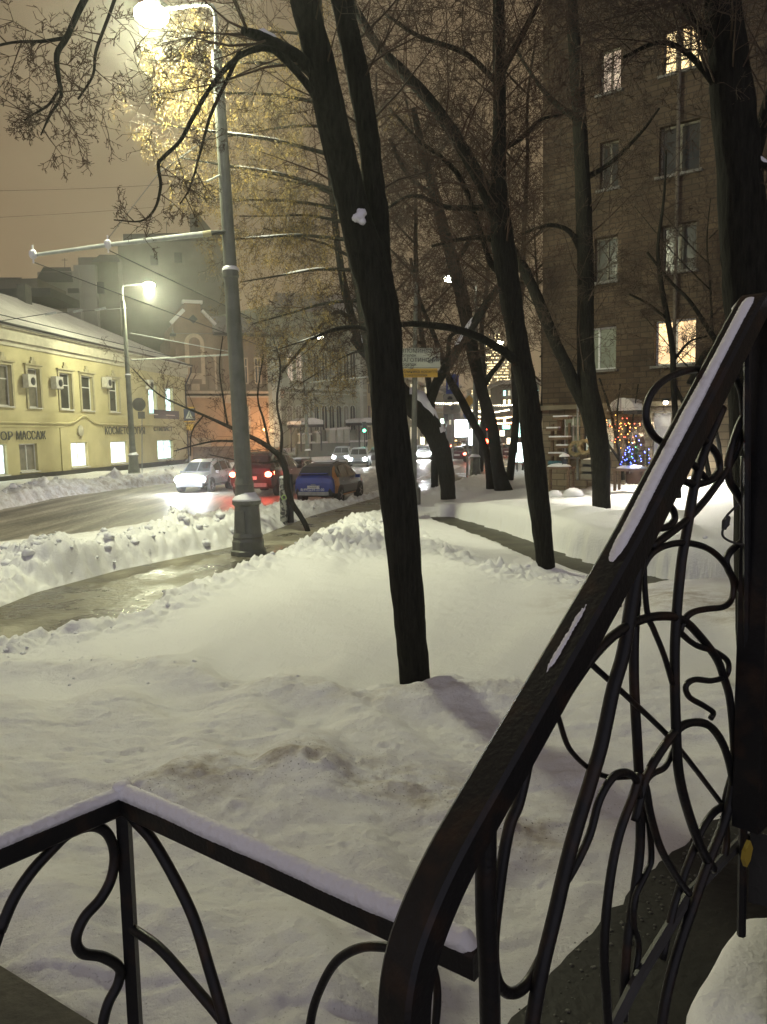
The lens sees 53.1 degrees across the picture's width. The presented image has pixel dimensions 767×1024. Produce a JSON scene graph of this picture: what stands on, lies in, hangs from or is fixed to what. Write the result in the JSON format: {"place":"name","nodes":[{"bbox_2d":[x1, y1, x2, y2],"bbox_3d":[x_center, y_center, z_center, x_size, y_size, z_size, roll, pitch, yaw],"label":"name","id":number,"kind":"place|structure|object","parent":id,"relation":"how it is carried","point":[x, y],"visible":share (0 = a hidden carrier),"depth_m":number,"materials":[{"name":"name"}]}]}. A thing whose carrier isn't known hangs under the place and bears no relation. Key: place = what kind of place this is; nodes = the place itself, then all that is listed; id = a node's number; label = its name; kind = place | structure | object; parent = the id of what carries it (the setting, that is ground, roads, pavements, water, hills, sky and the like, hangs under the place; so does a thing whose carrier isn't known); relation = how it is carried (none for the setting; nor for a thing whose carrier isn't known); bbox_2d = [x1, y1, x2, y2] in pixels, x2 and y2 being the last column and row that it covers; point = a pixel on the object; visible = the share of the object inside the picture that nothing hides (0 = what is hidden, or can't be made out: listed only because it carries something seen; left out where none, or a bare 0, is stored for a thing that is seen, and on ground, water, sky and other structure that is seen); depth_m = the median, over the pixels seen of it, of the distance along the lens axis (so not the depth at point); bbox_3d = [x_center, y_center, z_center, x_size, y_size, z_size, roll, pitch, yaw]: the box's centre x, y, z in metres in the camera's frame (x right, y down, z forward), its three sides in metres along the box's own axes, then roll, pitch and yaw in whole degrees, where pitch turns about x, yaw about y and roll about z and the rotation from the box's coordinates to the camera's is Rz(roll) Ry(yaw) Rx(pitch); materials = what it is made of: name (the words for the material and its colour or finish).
{"place":"outdoors","nodes":[
{"label":"outdoors","id":0,"kind":"place"},
{"bbox_2d":[132,397,145,418],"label":"round sign","id":1,"kind":"object","parent":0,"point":[138,404],"visible":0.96,"depth_m":55.37,"materials":[{"name":"metal"}]},
{"bbox_2d":[0,456,515,637],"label":"pavement","id":2,"kind":"structure","parent":0,"point":[115,594],"depth_m":14.21,"materials":[{"name":"grey asphalt"}]},
{"bbox_2d":[29,0,265,556],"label":"street lamp","id":3,"kind":"object","parent":2,"relation":"on","point":[248,540],"visible":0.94,"depth_m":17.03,"materials":[{"name":"grey metal"}]},
{"bbox_2d":[34,262,440,409],"bbox_3d":[1.520,-9.523,62.459,0.024,1.101,95.430,0,6,11],"label":"overhead wire","id":4,"kind":"object","parent":3,"relation":"attached to","point":[151,305],"visible":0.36,"depth_m":19.91,"materials":[{"name":"metal"}]},
{"bbox_2d":[109,250,441,406],"bbox_3d":[2.545,-9.727,62.691,0.024,1.445,94.813,0,6,10],"label":"overhead wire","id":5,"kind":"object","parent":3,"relation":"attached to","point":[196,292],"visible":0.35,"depth_m":19.70,"materials":[{"name":"metal"}]},
{"bbox_2d":[310,276,480,475],"bbox_3d":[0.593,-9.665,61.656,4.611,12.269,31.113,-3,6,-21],"label":"street lamp","id":6,"kind":"object","parent":2,"relation":"on","point":[475,469],"visible":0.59,"depth_m":47.66,"materials":[{"name":"metal"}]},
{"bbox_2d":[342,44,523,486],"bbox_3d":[2.250,-11.804,36.946,9.223,21.275,8.327,-1,6,0],"label":"bare tree","id":7,"kind":"object","parent":2,"relation":"on","point":[434,477],"visible":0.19,"depth_m":36.70,"materials":[{"name":"brown plant"}]},
{"bbox_2d":[443,394,458,451],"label":"parking sign","id":8,"kind":"object","parent":2,"relation":"on","point":[450,398],"visible":0.91,"depth_m":43.55,"materials":[{"name":"metal"}]},
{"bbox_2d":[0,439,515,540],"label":"road","id":9,"kind":"structure","parent":0,"point":[82,513],"depth_m":31.92,"materials":[{"name":"grey asphalt"}]},
{"bbox_2d":[0,284,192,480],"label":"yellow house","id":10,"kind":"structure","parent":9,"relation":"on","point":[78,424],"depth_m":59.59,"materials":[{"name":"paint"}]},
{"bbox_2d":[0,444,10,476],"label":"window","id":11,"kind":"structure","parent":10,"relation":"in","point":[2,460],"depth_m":50.26,"materials":[{"name":"glass"}]},
{"bbox_2d":[0,352,15,407],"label":"window","id":12,"kind":"structure","parent":10,"relation":"in","point":[4,387],"depth_m":50.58,"materials":[{"name":"plastic"}]},
{"bbox_2d":[22,374,36,387],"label":"air conditioner","id":13,"kind":"object","parent":10,"relation":"attached to","point":[29,380],"visible":1,"depth_m":52.05,"materials":[{"name":"metal"}]},
{"bbox_2d":[19,443,40,472],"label":"window","id":14,"kind":"structure","parent":10,"relation":"in","point":[27,451],"depth_m":53.05,"materials":[{"name":"glass"}]},
{"bbox_2d":[23,357,43,409],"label":"window","id":15,"kind":"structure","parent":10,"relation":"in","point":[31,392],"depth_m":53.68,"materials":[{"name":"plastic"}]},
{"bbox_2d":[50,376,63,389],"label":"air conditioner","id":16,"kind":"object","parent":10,"relation":"attached to","point":[56,382],"visible":1,"depth_m":55.51,"materials":[{"name":"metal"}]},
{"bbox_2d":[55,362,74,410],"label":"window","id":17,"kind":"structure","parent":10,"relation":"in","point":[63,395],"depth_m":57.85,"materials":[{"name":"plastic"}]},
{"bbox_2d":[71,442,90,468],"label":"window","id":18,"kind":"structure","parent":10,"relation":"in","point":[78,449],"depth_m":59.80,"materials":[{"name":"glass"}]},
{"bbox_2d":[78,366,95,411],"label":"window","id":19,"kind":"structure","parent":10,"relation":"in","point":[84,382],"depth_m":60.92,"materials":[{"name":"plastic"}]},
{"bbox_2d":[106,370,120,413],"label":"window","id":20,"kind":"structure","parent":10,"relation":"in","point":[111,393],"depth_m":65.48,"materials":[{"name":"plastic"}]},
{"bbox_2d":[110,441,128,464],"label":"window","id":21,"kind":"structure","parent":10,"relation":"in","point":[118,449],"depth_m":66.38,"materials":[{"name":"glass"}]},
{"bbox_2d":[146,377,157,414],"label":"window","id":22,"kind":"structure","parent":10,"relation":"in","point":[150,396],"depth_m":73.18,"materials":[{"name":"glass"}]},
{"bbox_2d":[157,440,173,460],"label":"window","id":23,"kind":"structure","parent":10,"relation":"in","point":[164,452],"depth_m":76.01,"materials":[{"name":"glass"}]},
{"bbox_2d":[154,410,178,418],"bbox_3d":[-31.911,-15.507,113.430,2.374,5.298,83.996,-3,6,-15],"label":"street name sign","id":24,"kind":"object","parent":10,"relation":"attached to","point":[162,414],"depth_m":75.62,"materials":[{"name":"metal"}]},
{"bbox_2d":[162,380,174,415],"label":"window","id":25,"kind":"structure","parent":10,"relation":"in","point":[168,393],"depth_m":76.97,"materials":[{"name":"glass"}]},
{"bbox_2d":[0,213,225,352],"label":"apartment building","id":26,"kind":"structure","parent":9,"relation":"on","point":[183,261],"depth_m":114.78,"materials":[{"name":"paint"}]},
{"bbox_2d":[174,457,231,491],"bbox_3d":[-9.459,-2.003,40.713,2.160,1.749,4.430,0,6,9],"label":"moving car","id":27,"kind":"object","parent":9,"relation":"on","point":[193,473],"visible":0.92,"depth_m":39.70,"materials":[{"name":"silver metal"}]},
{"bbox_2d":[230,450,302,494],"bbox_3d":[-5.574,-2.003,38.011,2.678,2.169,5.444,0,6,13],"label":"moving car","id":28,"kind":"object","parent":9,"relation":"on","point":[265,478],"visible":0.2,"depth_m":35.71,"materials":[{"name":"red paint"}]},
{"bbox_2d":[302,337,318,460],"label":"street lamp","id":29,"kind":"object","parent":9,"relation":"on","point":[307,450],"visible":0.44,"depth_m":75.40,"materials":[{"name":"metal"}]},
{"bbox_2d":[295,459,362,500],"bbox_3d":[-2.243,-1.364,32.978,2.160,1.775,4.390,1,6,16],"label":"parked car","id":30,"kind":"object","parent":9,"relation":"on","point":[339,479],"visible":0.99,"depth_m":31.21,"materials":[{"name":"blue paint"}]},
{"bbox_2d":[330,446,350,460],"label":"moving car","id":31,"kind":"object","parent":9,"relation":"on","point":[340,452],"visible":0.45,"depth_m":72.96,"materials":[{"name":"silver metal"}]},
{"bbox_2d":[346,446,370,466],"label":"moving car","id":32,"kind":"object","parent":9,"relation":"on","point":[359,455],"visible":0.94,"depth_m":65.59,"materials":[{"name":"silver metal"}]},
{"bbox_2d":[417,445,430,459],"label":"moving car","id":33,"kind":"object","parent":9,"relation":"on","point":[423,451],"visible":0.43,"depth_m":79.32,"materials":[{"name":"white paint"}]},
{"bbox_2d":[439,385,461,442],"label":"distant building","id":34,"kind":"structure","parent":9,"relation":"on","point":[448,425],"depth_m":208.53,"materials":[{"name":"grey"}]},
{"bbox_2d":[446,374,458,465],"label":"blue road sign","id":35,"kind":"object","parent":9,"relation":"on","point":[448,391],"visible":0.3,"depth_m":57.58,"materials":[{"name":"metal"}]},
{"bbox_2d":[450,446,465,461],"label":"moving car","id":36,"kind":"object","parent":9,"relation":"on","point":[459,452],"visible":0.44,"depth_m":70.89,"materials":[{"name":"grey paint"}]},
{"bbox_2d":[454,419,468,445],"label":"advertising screen","id":37,"kind":"object","parent":9,"relation":"on","point":[461,426],"visible":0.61,"depth_m":95.44,"materials":[{"name":"metal"}]},
{"bbox_2d":[515,442,523,469],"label":"light box","id":38,"kind":"object","parent":9,"relation":"on","point":[520,456],"visible":0.38,"depth_m":51.89,"materials":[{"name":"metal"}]},
{"bbox_2d":[540,0,766,490],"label":"brick apartment block","id":39,"kind":"structure","parent":9,"relation":"on","point":[557,398],"depth_m":26.22,"materials":[{"name":"brown brick"}]},
{"bbox_2d":[564,415,579,458],"bbox_3d":[7.031,-2.773,28.432,0.598,1.602,0.493,-1,6,0],"label":"window","id":40,"kind":"structure","parent":39,"relation":"in","point":[573,421],"depth_m":28.44,"materials":[{"name":"plastic"}]},
{"bbox_2d":[576,326,618,372],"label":"window","id":41,"kind":"structure","parent":39,"relation":"in","point":[599,342],"depth_m":27.40,"materials":[{"name":"glass"}]},
{"bbox_2d":[584,418,613,452],"bbox_3d":[7.840,-2.766,27.793,0.961,1.244,0.780,-1,6,0],"label":"window","id":42,"kind":"structure","parent":39,"relation":"in","point":[610,441],"depth_m":27.57,"materials":[{"name":"glass"}]},
{"bbox_2d":[594,236,618,285],"bbox_3d":[7.925,-8.821,27.059,1.027,1.616,0.785,3,7,38],"label":"window","id":43,"kind":"structure","parent":39,"relation":"in","point":[599,265],"depth_m":27.06,"materials":[{"name":"grey glass"}]},
{"bbox_2d":[595,141,620,193],"bbox_3d":[7.908,-11.949,26.657,0.864,1.684,0.703,3,7,38],"label":"window","id":44,"kind":"structure","parent":39,"relation":"in","point":[614,148],"depth_m":26.68,"materials":[{"name":"grey glass"}]},
{"bbox_2d":[595,47,622,98],"bbox_3d":[7.860,-15.039,26.362,0.962,1.542,0.751,3,7,38],"label":"window","id":45,"kind":"structure","parent":39,"relation":"in","point":[615,76],"depth_m":26.33,"materials":[{"name":"grey"}]},
{"bbox_2d":[609,414,642,454],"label":"christmas lights","id":46,"kind":"object","parent":39,"relation":"attached to","point":[620,424],"visible":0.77,"depth_m":26.04,"materials":[{"name":"yellow plastic"}]},
{"bbox_2d":[626,416,644,483],"bbox_3d":[8.904,-1.901,27.042,0.721,2.904,0.165,3,7,38],"label":"door","id":47,"kind":"structure","parent":39,"relation":"in","point":[632,477],"depth_m":27.02,"materials":[{"name":"wood"}]},
{"bbox_2d":[653,413,670,455],"bbox_3d":[9.785,-2.452,26.290,0.864,1.867,0.703,-1,6,0],"label":"window","id":48,"kind":"structure","parent":39,"relation":"in","point":[662,423],"depth_m":26.41,"materials":[{"name":"glass"}]},
{"bbox_2d":[650,318,695,368],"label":"window","id":49,"kind":"structure","parent":39,"relation":"in","point":[665,359],"depth_m":25.83,"materials":[{"name":"glass"}]},
{"bbox_2d":[656,222,698,274],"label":"window","id":50,"kind":"structure","parent":39,"relation":"in","point":[687,253],"depth_m":25.45,"materials":[{"name":"grey glass"}]},
{"bbox_2d":[654,119,702,180],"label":"window","id":51,"kind":"structure","parent":39,"relation":"in","point":[692,164],"depth_m":25.14,"materials":[{"name":"grey glass"}]},
{"bbox_2d":[657,26,701,80],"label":"window","id":52,"kind":"structure","parent":39,"relation":"in","point":[669,65],"depth_m":24.96,"materials":[{"name":"yellow"}]},
{"bbox_2d":[0,0,542,414],"label":"sky","id":53,"kind":"structure","parent":0,"point":[20,170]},
{"bbox_2d":[121,444,428,470],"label":"pavement","id":54,"kind":"structure","parent":0,"point":[183,466],"depth_m":75.69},
{"bbox_2d":[0,278,79,313],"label":"building","id":55,"kind":"structure","parent":54,"relation":"on","point":[48,295],"depth_m":97.43,"materials":[{"name":"grey"}]},
{"bbox_2d":[121,282,227,473],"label":"street lamp","id":56,"kind":"object","parent":54,"relation":"on","point":[133,467],"visible":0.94,"depth_m":56.08,"materials":[{"name":"grey metal"}]},
{"bbox_2d":[193,446,233,461],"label":"board fence","id":57,"kind":"object","parent":54,"relation":"on","point":[197,453],"visible":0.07,"depth_m":80.53,"materials":[{"name":"wood"}]},
{"bbox_2d":[160,299,283,460],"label":"ornate house","id":58,"kind":"structure","parent":54,"relation":"on","point":[201,388],"depth_m":88.87,"materials":[{"name":"brick"}]},
{"bbox_2d":[189,337,200,372],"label":"arched window","id":59,"kind":"structure","parent":58,"relation":"in","point":[193,350],"depth_m":87.43,"materials":[{"name":"glass"}]},
{"bbox_2d":[254,358,261,383],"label":"window","id":60,"kind":"structure","parent":58,"relation":"in","point":[257,370],"depth_m":90.65,"materials":[{"name":"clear glass"}]},
{"bbox_2d":[218,293,367,456],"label":"green house","id":61,"kind":"structure","parent":54,"relation":"on","point":[336,430],"depth_m":96.41,"materials":[{"name":"paint"}]},
{"bbox_2d":[287,418,322,451],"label":"entrance canopy","id":62,"kind":"object","parent":61,"relation":"attached to","point":[313,422],"visible":0.9,"depth_m":92.71,"materials":[{"name":"metal"}]},
{"bbox_2d":[321,405,327,429],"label":"window","id":63,"kind":"structure","parent":61,"relation":"in","point":[324,416],"depth_m":97.66,"materials":[{"name":"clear glass"}]},
{"bbox_2d":[328,405,334,427],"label":"window","id":64,"kind":"structure","parent":61,"relation":"in","point":[331,419],"depth_m":98.55,"materials":[{"name":"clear glass"}]},
{"bbox_2d":[335,405,342,427],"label":"window","id":65,"kind":"structure","parent":61,"relation":"in","point":[338,409],"depth_m":99.47,"materials":[{"name":"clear glass"}]},
{"bbox_2d":[346,418,371,446],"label":"entrance canopy","id":66,"kind":"object","parent":61,"relation":"attached to","point":[355,422],"visible":0.58,"depth_m":99.34,"materials":[{"name":"metal"}]},
{"bbox_2d":[366,365,444,450],"bbox_3d":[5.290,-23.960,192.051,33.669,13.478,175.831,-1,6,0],"label":"pale yellow house","id":67,"kind":"structure","parent":54,"relation":"on","point":[421,386],"depth_m":152.16,"materials":[{"name":"paint"}]},
{"bbox_2d":[0,463,735,1023],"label":"snow ground","id":68,"kind":"structure","parent":0,"point":[346,753],"depth_m":5.78,"materials":[{"name":"white snow"}]},
{"bbox_2d":[0,966,93,1023],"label":"stone kerb","id":69,"kind":"structure","parent":68,"relation":"on","point":[22,1001],"depth_m":2.48,"materials":[{"name":"grey stone"}]},
{"bbox_2d":[184,407,194,430],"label":"crossing sign","id":70,"kind":"object","parent":68,"relation":"on","point":[187,414],"visible":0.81,"depth_m":59.41,"materials":[{"name":"metal"}]},
{"bbox_2d":[97,319,322,531],"bbox_3d":[-4.623,-2.241,21.309,5.976,6.327,2.479,-1,6,0],"label":"sapling","id":71,"kind":"object","parent":68,"relation":"on","point":[281,460],"visible":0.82,"depth_m":21.32,"materials":[{"name":"brown plant"}]},
{"bbox_2d":[0,780,478,1023],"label":"porch railing","id":72,"kind":"object","parent":68,"relation":"on","point":[144,814],"visible":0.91,"depth_m":1.55,"materials":[{"name":"black metal"}]},
{"bbox_2d":[99,0,409,440],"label":"yellow leaved tree","id":73,"kind":"object","parent":68,"relation":"on","point":[285,236],"visible":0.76,"depth_m":21.63,"materials":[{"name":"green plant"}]},
{"bbox_2d":[0,0,519,684],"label":"bare tree","id":74,"kind":"object","parent":68,"relation":"on","point":[358,196],"visible":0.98,"depth_m":6.83,"materials":[{"name":"brown plant"}]},
{"bbox_2d":[279,474,293,524],"bbox_3d":[-2.994,-0.396,23.666,0.289,1.539,0.507,2,7,29],"label":"stickered post","id":75,"kind":"object","parent":68,"relation":"on","point":[286,514],"visible":0.71,"depth_m":23.54,"materials":[{"name":"metal"}]},
{"bbox_2d":[0,469,707,685],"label":"snow lumps","id":76,"kind":"object","parent":68,"relation":"on","point":[39,540],"visible":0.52,"depth_m":16.75,"materials":[{"name":"white snow"}]},
{"bbox_2d":[280,33,446,347],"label":"bare tree","id":77,"kind":"object","parent":68,"relation":"on","point":[398,288],"visible":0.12,"depth_m":42.40,"materials":[{"name":"brown plant"}]},
{"bbox_2d":[253,103,526,499],"bbox_3d":[0.278,-7.671,27.888,9.788,14.467,4.560,0,6,11],"label":"bare tree","id":78,"kind":"object","parent":68,"relation":"on","point":[430,426],"visible":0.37,"depth_m":27.61,"materials":[{"name":"brown plant"}]},
{"bbox_2d":[402,282,442,504],"bbox_3d":[1.092,-4.012,26.901,1.962,7.870,0.475,-2,6,-5],"label":"direction sign","id":79,"kind":"object","parent":68,"relation":"on","point":[424,366],"visible":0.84,"depth_m":26.64,"materials":[{"name":"grey metal"}]},
{"bbox_2d":[238,0,638,569],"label":"bare tree","id":80,"kind":"object","parent":68,"relation":"on","point":[502,263],"visible":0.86,"depth_m":13.41,"materials":[{"name":"brown plant"}]},
{"bbox_2d":[351,26,542,490],"bbox_3d":[2.296,-9.851,33.169,9.385,20.078,6.194,-1,6,0],"label":"bare tree","id":81,"kind":"object","parent":68,"relation":"on","point":[501,482],"visible":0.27,"depth_m":33.22,"materials":[{"name":"brown plant"}]},
{"bbox_2d":[392,223,503,488],"bbox_3d":[2.700,-6.663,34.878,5.688,13.027,5.086,-1,6,0],"label":"bare tree","id":82,"kind":"object","parent":68,"relation":"on","point":[468,413],"visible":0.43,"depth_m":34.54,"materials":[{"name":"brown plant"}]},
{"bbox_2d":[409,92,542,471],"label":"bare tree","id":83,"kind":"object","parent":68,"relation":"on","point":[483,426],"visible":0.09,"depth_m":50.81,"materials":[{"name":"brown plant"}]},
{"bbox_2d":[424,0,542,479],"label":"bare tree","id":84,"kind":"object","parent":68,"relation":"on","point":[510,470],"visible":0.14,"depth_m":38.51,"materials":[{"name":"brown plant"}]},
{"bbox_2d":[432,163,553,421],"bbox_3d":[5.685,-7.366,29.475,7.765,12.317,4.772,-1,6,0],"label":"bare tree","id":85,"kind":"object","parent":68,"relation":"on","point":[537,326],"visible":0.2,"depth_m":29.06,"materials":[{"name":"brown plant"}]},
{"bbox_2d":[546,415,571,464],"bbox_3d":[6.373,-2.590,27.905,0.893,1.815,0.340,3,7,38],"label":"wooden shelf stand","id":86,"kind":"object","parent":68,"relation":"on","point":[559,438],"visible":0.89,"depth_m":27.82,"materials":[{"name":"brown wood"}]},
{"bbox_2d":[546,463,575,488],"bbox_3d":[6.168,-1.244,26.970,0.975,0.955,0.550,3,7,38],"label":"garden table","id":87,"kind":"object","parent":68,"relation":"on","point":[557,466],"visible":0.85,"depth_m":26.80,"materials":[{"name":"brown wood"}]},
{"bbox_2d":[434,0,698,508],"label":"bare tree","id":88,"kind":"object","parent":68,"relation":"on","point":[581,383],"visible":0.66,"depth_m":20.25,"materials":[{"name":"brown plant"}]},
{"bbox_2d":[563,488,583,496],"bbox_3d":[6.440,-0.637,26.058,0.710,0.364,0.532,-1,6,0],"label":"snow mound","id":89,"kind":"object","parent":68,"relation":"on","point":[573,492],"visible":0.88,"depth_m":25.86,"materials":[{"name":"snow"}]},
{"bbox_2d":[576,404,578,479],"bbox_3d":[6.958,-2.518,27.540,0.105,2.740,0.088,3,7,38],"label":"awning post","id":90,"kind":"object","parent":68,"relation":"on","point":[577,439],"visible":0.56,"depth_m":27.50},
{"bbox_2d":[581,458,591,478],"bbox_3d":[7.255,-1.534,26.729,0.703,0.724,0.470,3,7,38],"label":"plank planter","id":91,"kind":"object","parent":68,"relation":"on","point":[586,468],"visible":0.43,"depth_m":26.66,"materials":[{"name":"wood"}]},
{"bbox_2d":[575,343,667,479],"bbox_3d":[7.855,-3.367,25.744,3.341,4.624,2.139,-1,6,0],"label":"bare bush","id":92,"kind":"object","parent":68,"relation":"on","point":[615,430],"visible":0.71,"depth_m":25.77,"materials":[{"name":"brown plant"}]},
{"bbox_2d":[612,464,646,490],"bbox_3d":[8.227,-1.140,25.480,1.108,0.873,0.600,3,7,38],"label":"bench","id":93,"kind":"object","parent":68,"relation":"on","point":[635,468],"visible":0.82,"depth_m":25.44,"materials":[{"name":"brown wood"}]},
{"bbox_2d":[508,817,766,1023],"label":"stair platform","id":94,"kind":"structure","parent":68,"relation":"on","point":[573,993],"depth_m":3.21,"materials":[{"name":"concrete"}]},
{"bbox_2d":[378,292,766,1023],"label":"stair railing","id":95,"kind":"object","parent":94,"relation":"on","point":[460,850],"visible":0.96,"depth_m":1.16,"materials":[{"name":"black metal"}]},
{"bbox_2d":[721,503,743,545],"bbox_3d":[0.636,0.026,1.399,0.098,0.083,0.013,-7,8,-44],"label":"hanging cable","id":96,"kind":"object","parent":95,"relation":"hanging from","point":[726,521],"visible":1,"depth_m":1.37,"materials":[{"name":"rubber"}]},
{"bbox_2d":[731,303,766,834],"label":"railing pillar","id":97,"kind":"structure","parent":95,"relation":"attached to","point":[749,805],"depth_m":1.48,"materials":[{"name":"black metal"}]},
{"bbox_2d":[741,840,752,866],"bbox_3d":[0.739,0.694,1.562,0.043,0.050,0.008,-7,8,-44],"label":"yellow ribbon","id":98,"kind":"object","parent":97,"relation":"attached to","point":[746,853],"visible":1,"depth_m":1.56,"materials":[{"name":"fabric"}]},
{"bbox_2d":[737,827,766,937],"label":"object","id":99,"kind":"object","parent":94,"relation":"on","point":[757,890],"visible":0.64,"depth_m":1.63,"materials":[{"name":"metal"}]},
{"bbox_2d":[532,0,766,646],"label":"bare tree","id":100,"kind":"object","parent":68,"relation":"on","point":[739,126],"visible":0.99,"depth_m":5.86,"materials":[{"name":"brown plant"}]},
{"bbox_2d":[581,90,724,497],"bbox_3d":[7.302,-5.282,19.856,4.196,9.849,3.406,3,7,32],"label":"bare tree","id":101,"kind":"object","parent":68,"relation":"on","point":[675,391],"visible":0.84,"depth_m":19.56,"materials":[{"name":"brown plant"}]},
{"bbox_2d":[609,145,766,457],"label":"bare tree","id":102,"kind":"object","parent":68,"relation":"on","point":[718,442],"visible":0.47,"depth_m":23.20,"materials":[{"name":"brown plant"}]},
{"bbox_2d":[686,918,766,1023],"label":"snow","id":103,"kind":"structure","parent":68,"relation":"on","point":[733,989],"depth_m":1.83,"materials":[{"name":"white snow"}]},
{"bbox_2d":[466,308,510,413],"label":"tiered tower","id":104,"kind":"structure","parent":0,"point":[502,371],"depth_m":428.19,"materials":[{"name":"stone"}]},
{"bbox_2d":[488,379,540,442],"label":"distant building","id":105,"kind":"structure","parent":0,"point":[504,396],"depth_m":149.23,"materials":[{"name":"grey glass"}]},
{"bbox_2d":[431,517,667,583],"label":"path","id":106,"kind":"structure","parent":0,"point":[525,547],"depth_m":19.25,"materials":[{"name":"grey asphalt"}]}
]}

